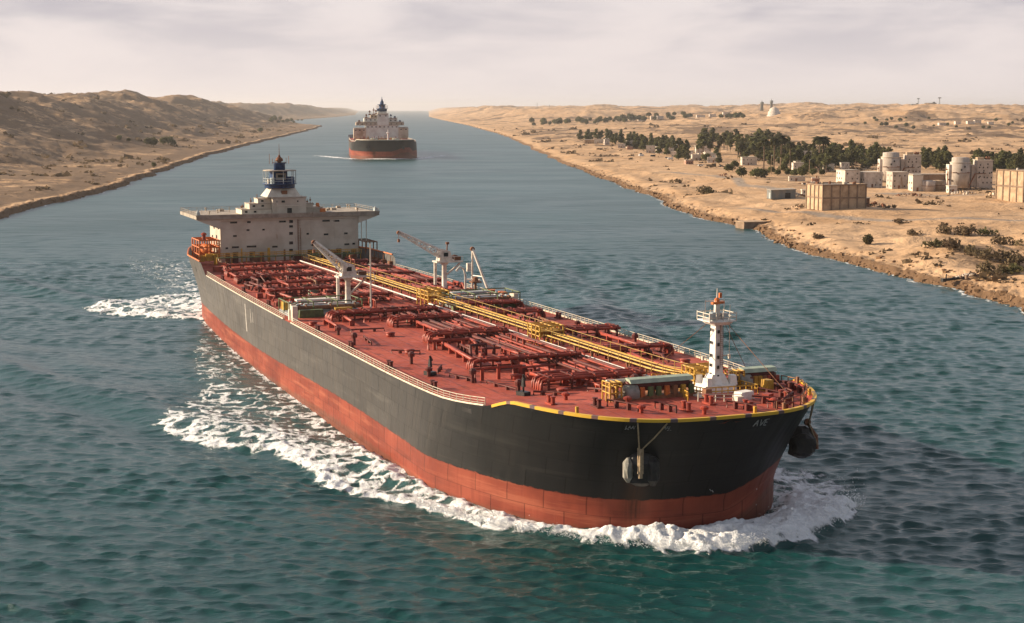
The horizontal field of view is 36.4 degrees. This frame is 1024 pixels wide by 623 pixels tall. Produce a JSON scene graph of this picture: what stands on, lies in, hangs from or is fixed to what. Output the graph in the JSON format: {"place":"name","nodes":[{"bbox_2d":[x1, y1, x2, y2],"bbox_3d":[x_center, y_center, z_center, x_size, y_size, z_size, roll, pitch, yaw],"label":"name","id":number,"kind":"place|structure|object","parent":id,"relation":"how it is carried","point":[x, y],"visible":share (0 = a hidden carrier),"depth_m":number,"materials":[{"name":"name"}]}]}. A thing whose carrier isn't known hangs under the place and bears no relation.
{"place":"outdoors","nodes":[
{"label":"outdoors","id":0,"kind":"place"},
{"bbox_2d":[0,111,1023,622],"bbox_3d":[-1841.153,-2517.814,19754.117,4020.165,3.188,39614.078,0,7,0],"label":"water","id":1,"kind":"structure","parent":0,"point":[168,453],"depth_m":264.88,"materials":[{"name":"teal liquid"}]},
{"bbox_2d":[348,98,416,158],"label":"ship","id":2,"kind":"object","parent":1,"relation":"on","point":[382,134],"visible":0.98,"depth_m":1762.89,"materials":[{"name":"paint"}]},
{"bbox_2d":[180,154,818,528],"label":"oil tanker","id":3,"kind":"object","parent":1,"relation":"on","point":[504,401],"visible":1,"depth_m":237.37,"materials":[{"name":"paint"}]},
{"bbox_2d":[395,468,865,550],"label":"bow spray","id":4,"kind":"object","parent":1,"relation":"on","point":[571,534],"visible":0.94,"depth_m":202.72,"materials":[{"name":"white liquid"}]},
{"bbox_2d":[0,89,1023,308],"bbox_3d":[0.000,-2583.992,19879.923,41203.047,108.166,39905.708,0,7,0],"label":"ground","id":5,"kind":"structure","parent":0,"point":[33,133],"depth_m":1763.96,"materials":[{"name":"beige sand"}]},
{"bbox_2d":[149,137,157,146],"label":"round tree","id":6,"kind":"object","parent":5,"relation":"on","point":[153,141],"visible":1,"depth_m":1905.55,"materials":[{"name":"green plant"}]},
{"bbox_2d":[0,90,1023,283],"bbox_3d":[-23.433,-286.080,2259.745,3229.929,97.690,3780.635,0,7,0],"label":"desert scrub","id":7,"kind":"object","parent":5,"relation":"on","point":[899,221],"visible":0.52,"depth_m":1449.24,"materials":[{"name":"green plant"}]},
{"bbox_2d":[0,146,1023,314],"bbox_3d":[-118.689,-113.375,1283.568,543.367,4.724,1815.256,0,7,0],"label":"shore rocks","id":8,"kind":"object","parent":5,"relation":"on","point":[790,245],"visible":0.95,"depth_m":638.58,"materials":[{"name":"stone"}]},
{"bbox_2d":[576,129,583,138],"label":"pine tree","id":9,"kind":"object","parent":5,"relation":"on","point":[579,135],"visible":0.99,"depth_m":2425.51,"materials":[{"name":"green plant"}]},
{"bbox_2d":[584,139,593,143],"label":"house","id":10,"kind":"structure","parent":5,"relation":"on","point":[588,141],"depth_m":2177.05,"materials":[{"name":"concrete"}]},
{"bbox_2d":[617,132,624,142],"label":"pine tree","id":11,"kind":"object","parent":5,"relation":"on","point":[621,138],"visible":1,"depth_m":2128.72,"materials":[{"name":"green plant"}]},
{"bbox_2d":[632,136,639,147],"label":"pine tree","id":12,"kind":"object","parent":5,"relation":"on","point":[635,143],"visible":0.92,"depth_m":1946.42,"materials":[{"name":"green plant"}]},
{"bbox_2d":[639,137,646,150],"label":"pine tree","id":13,"kind":"object","parent":5,"relation":"on","point":[643,144],"visible":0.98,"depth_m":1807.81,"materials":[{"name":"green plant"}]},
{"bbox_2d":[646,145,654,152],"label":"house","id":14,"kind":"structure","parent":5,"relation":"on","point":[650,148],"depth_m":1749.57,"materials":[{"name":"paint"}]},
{"bbox_2d":[655,141,662,153],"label":"pine tree","id":15,"kind":"object","parent":5,"relation":"on","point":[658,149],"visible":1,"depth_m":1669.71,"materials":[{"name":"green plant"}]},
{"bbox_2d":[671,140,680,150],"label":"pine tree","id":16,"kind":"object","parent":5,"relation":"on","point":[675,146],"visible":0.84,"depth_m":1758.74,"materials":[{"name":"green plant"}]},
{"bbox_2d":[673,148,681,159],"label":"pine tree","id":17,"kind":"object","parent":5,"relation":"on","point":[678,154],"visible":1,"depth_m":1496.05,"materials":[{"name":"green plant"}]},
{"bbox_2d":[680,144,689,158],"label":"pine tree","id":18,"kind":"object","parent":5,"relation":"on","point":[684,146],"visible":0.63,"depth_m":1513.72,"materials":[{"name":"green plant"}]},
{"bbox_2d":[683,147,690,159],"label":"pine tree","id":19,"kind":"object","parent":5,"relation":"on","point":[686,153],"visible":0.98,"depth_m":1477.47,"materials":[{"name":"green plant"}]},
{"bbox_2d":[690,153,700,159],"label":"house","id":20,"kind":"structure","parent":5,"relation":"on","point":[695,156],"depth_m":1490.04,"materials":[{"name":"brown paint"}]},
{"bbox_2d":[694,145,708,152],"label":"house","id":21,"kind":"structure","parent":5,"relation":"on","point":[700,150],"depth_m":1746.31,"materials":[{"name":"paint"}]},
{"bbox_2d":[697,134,708,153],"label":"eucalyptus tree","id":22,"kind":"object","parent":5,"relation":"on","point":[702,140],"visible":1,"depth_m":1683.45,"materials":[{"name":"green plant"}]},
{"bbox_2d":[696,185,710,193],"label":"desert bush","id":23,"kind":"object","parent":5,"relation":"on","point":[702,189],"visible":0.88,"depth_m":954.14,"materials":[{"name":"green plant"}]},
{"bbox_2d":[700,153,710,160],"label":"round tree","id":24,"kind":"object","parent":5,"relation":"on","point":[704,156],"visible":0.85,"depth_m":1452.96,"materials":[{"name":"green plant"}]},
{"bbox_2d":[704,186,716,193],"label":"desert bush","id":25,"kind":"object","parent":5,"relation":"on","point":[708,190],"visible":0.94,"depth_m":949.83,"materials":[{"name":"green plant"}]},
{"bbox_2d":[707,156,720,162],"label":"house","id":26,"kind":"structure","parent":5,"relation":"on","point":[710,159],"depth_m":1414.37,"materials":[{"name":"brown paint"}]},
{"bbox_2d":[716,135,723,145],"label":"eucalyptus tree","id":27,"kind":"object","parent":5,"relation":"on","point":[721,139],"visible":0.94,"depth_m":1711.97,"materials":[{"name":"green plant"}]},
{"bbox_2d":[723,163,733,171],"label":"round tree","id":28,"kind":"object","parent":5,"relation":"on","point":[727,167],"visible":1,"depth_m":1220.46,"materials":[{"name":"green plant"}]},
{"bbox_2d":[732,134,745,154],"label":"eucalyptus tree","id":29,"kind":"object","parent":5,"relation":"on","point":[737,137],"visible":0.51,"depth_m":1679.40,"materials":[{"name":"green plant"}]},
{"bbox_2d":[734,140,746,156],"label":"eucalyptus tree","id":30,"kind":"object","parent":5,"relation":"on","point":[741,147],"visible":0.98,"depth_m":1478.00,"materials":[{"name":"green plant"}]},
{"bbox_2d":[735,166,746,177],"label":"round tree","id":31,"kind":"object","parent":5,"relation":"on","point":[741,171],"visible":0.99,"depth_m":1110.89,"materials":[{"name":"green plant"}]},
{"bbox_2d":[743,148,751,156],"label":"eucalyptus tree","id":32,"kind":"object","parent":5,"relation":"on","point":[746,152],"visible":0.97,"depth_m":1441.17,"materials":[{"name":"green plant"}]},
{"bbox_2d":[740,157,756,164],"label":"house","id":33,"kind":"structure","parent":5,"relation":"on","point":[748,160],"depth_m":1364.96,"materials":[{"name":"paint"}]},
{"bbox_2d":[735,220,767,228],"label":"quay block","id":34,"kind":"structure","parent":5,"relation":"on","point":[745,224],"depth_m":719.41,"materials":[{"name":"brown concrete"}]},
{"bbox_2d":[748,137,759,154],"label":"eucalyptus tree","id":35,"kind":"object","parent":5,"relation":"on","point":[754,140],"visible":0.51,"depth_m":1514.24,"materials":[{"name":"green plant"}]},
{"bbox_2d":[748,167,763,178],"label":"round tree","id":36,"kind":"object","parent":5,"relation":"on","point":[757,172],"visible":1,"depth_m":1083.02,"materials":[{"name":"green plant"}]},
{"bbox_2d":[751,142,761,153],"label":"eucalyptus tree","id":37,"kind":"object","parent":5,"relation":"on","point":[754,149],"visible":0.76,"depth_m":1472.56,"materials":[{"name":"green plant"}]},
{"bbox_2d":[757,138,771,168],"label":"palm tree","id":38,"kind":"object","parent":5,"relation":"on","point":[764,142],"visible":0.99,"depth_m":1272.10,"materials":[{"name":"green plant"}]},
{"bbox_2d":[760,135,771,159],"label":"pine tree","id":39,"kind":"object","parent":5,"relation":"on","point":[762,147],"visible":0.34,"depth_m":1470.00,"materials":[{"name":"green plant"}]},
{"bbox_2d":[766,153,772,165],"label":"pine tree","id":40,"kind":"object","parent":5,"relation":"on","point":[768,158],"visible":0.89,"depth_m":1356.39,"materials":[{"name":"green plant"}]},
{"bbox_2d":[767,107,779,115],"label":"domed shrine","id":41,"kind":"object","parent":5,"relation":"on","point":[773,111],"visible":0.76,"depth_m":4243.48,"materials":[{"name":"white paint"}]},
{"bbox_2d":[766,144,780,158],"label":"pine tree","id":42,"kind":"object","parent":5,"relation":"on","point":[770,151],"visible":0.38,"depth_m":1452.04,"materials":[{"name":"green plant"}]},
{"bbox_2d":[769,137,781,166],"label":"palm tree","id":43,"kind":"object","parent":5,"relation":"on","point":[774,141],"visible":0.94,"depth_m":1280.63,"materials":[{"name":"green plant"}]},
{"bbox_2d":[767,188,796,198],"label":"storage shed","id":44,"kind":"structure","parent":5,"relation":"on","point":[781,193],"depth_m":866.51,"materials":[{"name":"grey metal"}]},
{"bbox_2d":[775,135,788,163],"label":"palm tree","id":45,"kind":"object","parent":5,"relation":"on","point":[782,139],"visible":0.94,"depth_m":1289.63,"materials":[{"name":"green plant"}]},
{"bbox_2d":[778,163,788,170],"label":"round tree","id":46,"kind":"object","parent":5,"relation":"on","point":[782,166],"visible":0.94,"depth_m":1222.17,"materials":[{"name":"green plant"}]},
{"bbox_2d":[782,154,790,169],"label":"eucalyptus tree","id":47,"kind":"object","parent":5,"relation":"on","point":[787,158],"visible":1,"depth_m":1221.33,"materials":[{"name":"green plant"}]},
{"bbox_2d":[784,141,796,168],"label":"palm tree","id":48,"kind":"object","parent":5,"relation":"on","point":[790,145],"visible":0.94,"depth_m":1302.04,"materials":[{"name":"green plant"}]},
{"bbox_2d":[791,149,801,166],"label":"pine tree","id":49,"kind":"object","parent":5,"relation":"on","point":[798,156],"visible":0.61,"depth_m":1267.55,"materials":[{"name":"green plant"}]},
{"bbox_2d":[788,176,805,180],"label":"house","id":50,"kind":"structure","parent":5,"relation":"on","point":[796,178],"depth_m":1069.14,"materials":[{"name":"paint"}]},
{"bbox_2d":[791,162,803,169],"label":"house","id":51,"kind":"structure","parent":5,"relation":"on","point":[795,165],"depth_m":1207.08,"materials":[{"name":"paint"}]},
{"bbox_2d":[797,165,808,175],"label":"round tree","id":52,"kind":"object","parent":5,"relation":"on","point":[801,171],"visible":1,"depth_m":1118.75,"materials":[{"name":"green plant"}]},
{"bbox_2d":[801,154,808,164],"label":"pine tree","id":53,"kind":"object","parent":5,"relation":"on","point":[805,160],"visible":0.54,"depth_m":1224.66,"materials":[{"name":"green plant"}]},
{"bbox_2d":[807,153,815,167],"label":"pine tree","id":54,"kind":"object","parent":5,"relation":"on","point":[812,161],"visible":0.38,"depth_m":1239.97,"materials":[{"name":"green plant"}]},
{"bbox_2d":[812,232,823,238],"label":"desert bush","id":55,"kind":"object","parent":5,"relation":"on","point":[816,236],"visible":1,"depth_m":621.07,"materials":[{"name":"green plant"}]},
{"bbox_2d":[812,136,827,167],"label":"palm tree","id":56,"kind":"object","parent":5,"relation":"on","point":[818,140],"visible":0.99,"depth_m":1288.79,"materials":[{"name":"green plant"}]},
{"bbox_2d":[816,154,824,170],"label":"eucalyptus tree","id":57,"kind":"object","parent":5,"relation":"on","point":[819,158],"visible":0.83,"depth_m":1219.51,"materials":[{"name":"green plant"}]},
{"bbox_2d":[817,137,831,152],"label":"palm tree","id":58,"kind":"object","parent":5,"relation":"on","point":[827,139],"visible":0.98,"depth_m":1293.65,"materials":[{"name":"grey plant"}]},
{"bbox_2d":[821,153,832,172],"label":"eucalyptus tree","id":59,"kind":"object","parent":5,"relation":"on","point":[826,159],"visible":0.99,"depth_m":1187.84,"materials":[{"name":"green plant"}]},
{"bbox_2d":[820,163,834,171],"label":"house","id":60,"kind":"structure","parent":5,"relation":"on","point":[831,165],"depth_m":1232.43,"materials":[{"name":"brown paint"}]},
{"bbox_2d":[827,148,838,163],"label":"pine tree","id":61,"kind":"object","parent":5,"relation":"on","point":[830,151],"visible":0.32,"depth_m":1293.05,"materials":[{"name":"green plant"}]},
{"bbox_2d":[805,181,866,210],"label":"depot building","id":62,"kind":"structure","parent":5,"relation":"on","point":[829,195],"depth_m":762.23,"materials":[{"name":"concrete"}]},
{"bbox_2d":[837,153,846,161],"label":"eucalyptus tree","id":63,"kind":"object","parent":5,"relation":"on","point":[840,157],"visible":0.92,"depth_m":1270.69,"materials":[{"name":"green plant"}]},
{"bbox_2d":[839,162,849,168],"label":"house","id":64,"kind":"structure","parent":5,"relation":"on","point":[844,165],"depth_m":1251.87,"materials":[{"name":"paint"}]},
{"bbox_2d":[836,169,860,182],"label":"store building","id":65,"kind":"structure","parent":5,"relation":"on","point":[847,175],"depth_m":990.91,"materials":[{"name":"paint"}]},
{"bbox_2d":[845,139,855,149],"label":"pine tree","id":66,"kind":"object","parent":5,"relation":"on","point":[852,144],"visible":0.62,"depth_m":1579.34,"materials":[{"name":"green plant"}]},
{"bbox_2d":[846,150,856,168],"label":"eucalyptus tree","id":67,"kind":"object","parent":5,"relation":"on","point":[851,157],"visible":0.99,"depth_m":1273.08,"materials":[{"name":"green plant"}]},
{"bbox_2d":[858,149,866,163],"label":"pine tree","id":68,"kind":"object","parent":5,"relation":"on","point":[862,158],"visible":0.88,"depth_m":1360.84,"materials":[{"name":"green plant"}]},
{"bbox_2d":[862,233,873,244],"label":"desert bush","id":69,"kind":"object","parent":5,"relation":"on","point":[868,238],"visible":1,"depth_m":598.48,"materials":[{"name":"green plant"}]},
{"bbox_2d":[863,159,872,168],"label":"round tree","id":70,"kind":"object","parent":5,"relation":"on","point":[867,163],"visible":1,"depth_m":1277.77,"materials":[{"name":"green plant"}]},
{"bbox_2d":[860,171,882,187],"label":"store building","id":71,"kind":"structure","parent":5,"relation":"on","point":[872,178],"depth_m":991.78,"materials":[{"name":"brown paint"}]},
{"bbox_2d":[870,153,877,165],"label":"pine tree","id":72,"kind":"object","parent":5,"relation":"on","point":[873,160],"visible":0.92,"depth_m":1364.96,"materials":[{"name":"green plant"}]},
{"bbox_2d":[886,171,907,188],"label":"store building","id":73,"kind":"structure","parent":5,"relation":"on","point":[896,179],"depth_m":950.99,"materials":[{"name":"paint"}]},
{"bbox_2d":[877,152,921,182],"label":"grain silo","id":74,"kind":"object","parent":5,"relation":"on","point":[909,162],"visible":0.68,"depth_m":1033.31,"materials":[{"name":"brown concrete"}]},
{"bbox_2d":[893,193,929,196],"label":"rubble pile","id":75,"kind":"object","parent":5,"relation":"on","point":[913,194],"visible":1,"depth_m":877.83,"materials":[{"name":"stone"}]},
{"bbox_2d":[906,228,922,235],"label":"desert bush","id":76,"kind":"object","parent":5,"relation":"on","point":[911,232],"visible":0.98,"depth_m":632.77,"materials":[{"name":"green plant"}]},
{"bbox_2d":[908,175,923,190],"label":"store building","id":77,"kind":"structure","parent":5,"relation":"on","point":[914,182],"depth_m":934.57,"materials":[{"name":"paint"}]},
{"bbox_2d":[921,151,931,168],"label":"pine tree","id":78,"kind":"object","parent":5,"relation":"on","point":[925,161],"visible":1,"depth_m":1281.87,"materials":[{"name":"green plant"}]},
{"bbox_2d":[909,173,945,187],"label":"store building","id":79,"kind":"structure","parent":5,"relation":"on","point":[934,176],"depth_m":968.38,"materials":[{"name":"brown concrete"}]},
{"bbox_2d":[922,180,935,191],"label":"storage tank","id":80,"kind":"object","parent":5,"relation":"on","point":[928,185],"visible":1,"depth_m":932.52,"materials":[{"name":"metal"}]},
{"bbox_2d":[921,238,943,247],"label":"desert bush","id":81,"kind":"object","parent":5,"relation":"on","point":[936,242],"visible":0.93,"depth_m":557.51,"materials":[{"name":"green plant"}]},
{"bbox_2d":[932,152,944,170],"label":"pine tree","id":82,"kind":"object","parent":5,"relation":"on","point":[938,162],"visible":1,"depth_m":1233.65,"materials":[{"name":"green plant"}]},
{"bbox_2d":[933,180,945,190],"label":"storage tank","id":83,"kind":"object","parent":5,"relation":"on","point":[940,185],"visible":0.91,"depth_m":938.55,"materials":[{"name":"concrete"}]},
{"bbox_2d":[943,152,951,167],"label":"pine tree","id":84,"kind":"object","parent":5,"relation":"on","point":[947,156],"visible":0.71,"depth_m":1235.55,"materials":[{"name":"green plant"}]},
{"bbox_2d":[936,224,960,234],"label":"desert bush","id":85,"kind":"object","parent":5,"relation":"on","point":[946,228],"visible":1,"depth_m":627.91,"materials":[{"name":"green plant"}]},
{"bbox_2d":[941,237,960,249],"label":"desert bush","id":86,"kind":"object","parent":5,"relation":"on","point":[951,243],"visible":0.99,"depth_m":545.73,"materials":[{"name":"green plant"}]},
{"bbox_2d":[946,185,957,192],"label":"guard hut","id":87,"kind":"object","parent":5,"relation":"on","point":[951,188],"visible":0.87,"depth_m":917.42,"materials":[{"name":"brown paint"}]},
{"bbox_2d":[941,274,963,281],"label":"fallen pipe","id":88,"kind":"object","parent":5,"relation":"on","point":[945,279],"visible":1,"depth_m":483.76,"materials":[{"name":"black metal"}]},
{"bbox_2d":[947,190,978,194],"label":"rubble pile","id":89,"kind":"object","parent":5,"relation":"on","point":[963,191],"visible":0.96,"depth_m":903.01,"materials":[{"name":"stone"}]},
{"bbox_2d":[956,244,975,253],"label":"desert bush","id":90,"kind":"object","parent":5,"relation":"on","point":[968,249],"visible":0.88,"depth_m":540.42,"materials":[{"name":"green plant"}]},
{"bbox_2d":[956,271,978,278],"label":"rubble pile","id":91,"kind":"object","parent":5,"relation":"on","point":[967,275],"visible":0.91,"depth_m":485.76,"materials":[{"name":"beige stone"}]},
{"bbox_2d":[960,223,976,235],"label":"desert bush","id":92,"kind":"object","parent":5,"relation":"on","point":[965,230],"visible":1,"depth_m":624.47,"materials":[{"name":"green plant"}]},
{"bbox_2d":[945,156,993,189],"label":"grain silo","id":93,"kind":"object","parent":5,"relation":"on","point":[963,173],"visible":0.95,"depth_m":956.48,"materials":[{"name":"brown concrete"}]},
{"bbox_2d":[970,246,993,259],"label":"desert bush","id":94,"kind":"object","parent":5,"relation":"on","point":[987,252],"visible":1,"depth_m":527.62,"materials":[{"name":"green plant"}]},
{"bbox_2d":[976,226,998,235],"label":"desert bush","id":95,"kind":"object","parent":5,"relation":"on","point":[984,231],"visible":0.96,"depth_m":623.53,"materials":[{"name":"green plant"}]},
{"bbox_2d":[975,260,1011,275],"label":"desert bush","id":96,"kind":"object","parent":5,"relation":"on","point":[984,266],"visible":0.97,"depth_m":483.48,"materials":[{"name":"green plant"}]},
{"bbox_2d":[983,247,1018,261],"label":"desert bush","id":97,"kind":"object","parent":5,"relation":"on","point":[999,256],"visible":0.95,"depth_m":524.15,"materials":[{"name":"green plant"}]},
{"bbox_2d":[994,151,1008,168],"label":"pine tree","id":98,"kind":"object","parent":5,"relation":"on","point":[1001,160],"visible":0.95,"depth_m":1224.65,"materials":[{"name":"green plant"}]},
{"bbox_2d":[990,234,1015,245],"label":"desert bush","id":99,"kind":"object","parent":5,"relation":"on","point":[999,239],"visible":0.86,"depth_m":575.11,"materials":[{"name":"green plant"}]},
{"bbox_2d":[995,168,1023,201],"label":"depot building","id":100,"kind":"structure","parent":5,"relation":"on","point":[1009,185],"depth_m":839.62,"materials":[{"name":"concrete"}]},
{"bbox_2d":[999,263,1023,273],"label":"desert bush","id":101,"kind":"object","parent":5,"relation":"on","point":[1016,269],"visible":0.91,"depth_m":482.41,"materials":[{"name":"green plant"}]},
{"bbox_2d":[1004,252,1023,265],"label":"desert bush","id":102,"kind":"object","parent":5,"relation":"on","point":[1018,258],"visible":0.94,"depth_m":519.46,"materials":[{"name":"green plant"}]},
{"bbox_2d":[1010,159,1018,168],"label":"pine tree","id":103,"kind":"object","parent":5,"relation":"on","point":[1016,164],"visible":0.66,"depth_m":1173.34,"materials":[{"name":"green plant"}]},
{"bbox_2d":[1015,155,1023,168],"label":"pine tree","id":104,"kind":"object","parent":5,"relation":"on","point":[1018,158],"visible":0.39,"depth_m":1214.97,"materials":[{"name":"green plant"}]},
{"bbox_2d":[0,0,1023,110],"label":"sky","id":105,"kind":"structure","parent":0,"point":[411,55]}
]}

